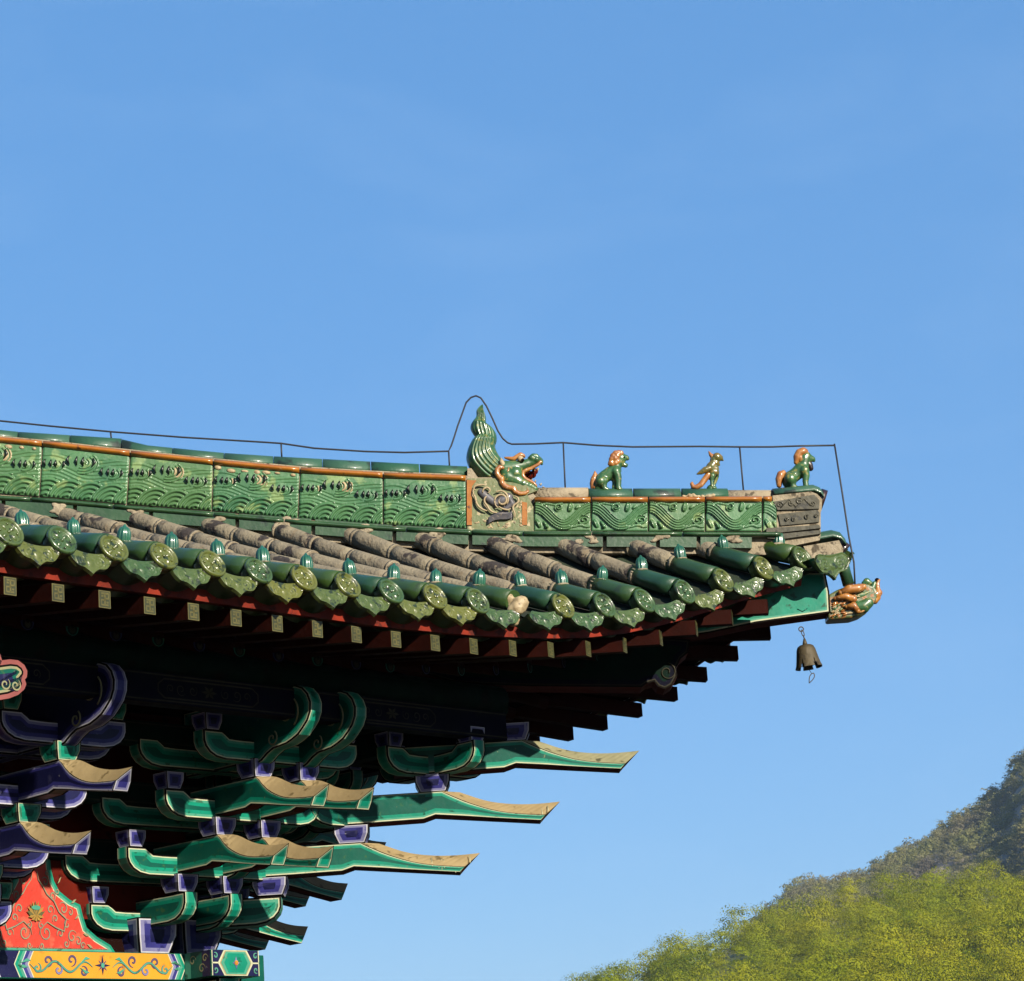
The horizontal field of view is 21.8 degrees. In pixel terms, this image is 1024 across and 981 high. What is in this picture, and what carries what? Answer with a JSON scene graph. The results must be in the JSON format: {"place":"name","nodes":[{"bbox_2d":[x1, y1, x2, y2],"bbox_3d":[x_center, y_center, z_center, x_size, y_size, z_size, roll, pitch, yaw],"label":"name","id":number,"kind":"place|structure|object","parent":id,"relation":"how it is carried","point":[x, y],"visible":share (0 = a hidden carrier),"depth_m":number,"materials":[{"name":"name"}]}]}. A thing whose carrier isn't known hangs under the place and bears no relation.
{"place":"outdoors","nodes":[
{"label":"outdoors","id":0,"kind":"place"},
{"bbox_2d":[0,0,1023,980],"label":"sky","id":1,"kind":"structure","parent":0,"point":[335,224],"materials":[{"name":"blue"}]},
{"bbox_2d":[695,888,1023,980],"bbox_3d":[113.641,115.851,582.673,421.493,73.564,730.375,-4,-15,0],"label":"hill","id":2,"kind":"structure","parent":0,"point":[734,956],"depth_m":589.04,"materials":[{"name":"green plant"}]},
{"bbox_2d":[564,858,1023,980],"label":"hillside forest","id":3,"kind":"object","parent":2,"relation":"on","point":[895,952],"visible":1,"depth_m":518.62,"materials":[{"name":"green plant"}]},
{"bbox_2d":[783,760,1023,921],"bbox_3d":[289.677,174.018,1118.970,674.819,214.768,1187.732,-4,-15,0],"label":"mountain","id":4,"kind":"structure","parent":0,"point":[950,864],"depth_m":1040.59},
{"bbox_2d":[694,749,1023,963],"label":"mountain scrub","id":5,"kind":"object","parent":4,"relation":"on","point":[919,856],"visible":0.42,"depth_m":1062.93,"materials":[{"name":"green plant"}]},
{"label":"stone terrace","id":6,"kind":"structure","parent":0,"visible":0},
{"bbox_2d":[0,430,853,980],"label":"temple hall","id":7,"kind":"structure","parent":6,"relation":"on","point":[234,688],"depth_m":14.98,"materials":[{"name":"paint"}]},
{"bbox_2d":[0,395,855,583],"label":"lightning wire","id":8,"kind":"object","parent":7,"relation":"attached to","point":[562,443],"visible":1,"depth_m":16.11,"materials":[{"name":"black metal"}]},
{"bbox_2d":[466,404,544,531],"bbox_3d":[-0.053,-0.124,16.087,0.494,0.847,0.272,-4,-15,0],"label":"ridge dragon","id":9,"kind":"object","parent":7,"relation":"on","point":[501,501],"visible":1,"depth_m":15.95},
{"bbox_2d":[590,450,628,489],"bbox_3d":[0.592,-0.115,16.100,0.253,0.277,0.126,-4,-15,0],"label":"ridge lion","id":10,"kind":"object","parent":7,"relation":"on","point":[612,470],"visible":1,"depth_m":16.06},
{"bbox_2d":[690,451,723,488],"bbox_3d":[1.183,-0.108,16.111,0.218,0.269,0.116,-4,-15,0],"label":"ridge phoenix","id":11,"kind":"object","parent":7,"relation":"on","point":[710,470],"visible":1,"depth_m":16.08,"materials":[{"name":"green ceramic"}]},
{"bbox_2d":[775,447,814,487],"bbox_3d":[1.722,-0.130,16.126,0.255,0.277,0.140,-4,-15,0],"label":"ridge beast","id":12,"kind":"object","parent":7,"relation":"on","point":[803,458],"visible":1,"depth_m":16.09,"materials":[{"name":"green ceramic"}]},
{"bbox_2d":[796,626,821,682],"bbox_3d":[1.764,0.979,15.832,0.165,0.348,0.165,-4,-15,0],"label":"wind bell","id":13,"kind":"object","parent":7,"relation":"hanging from","point":[807,658],"visible":1,"depth_m":15.79,"materials":[{"name":"brown metal"}]},
{"bbox_2d":[825,578,881,623],"bbox_3d":[2.053,0.652,15.925,0.361,0.260,0.257,-4,-15,0],"label":"beam end dragon","id":14,"kind":"object","parent":7,"relation":"attached to","point":[851,603],"visible":1,"depth_m":15.82,"materials":[{"name":"ceramic"}]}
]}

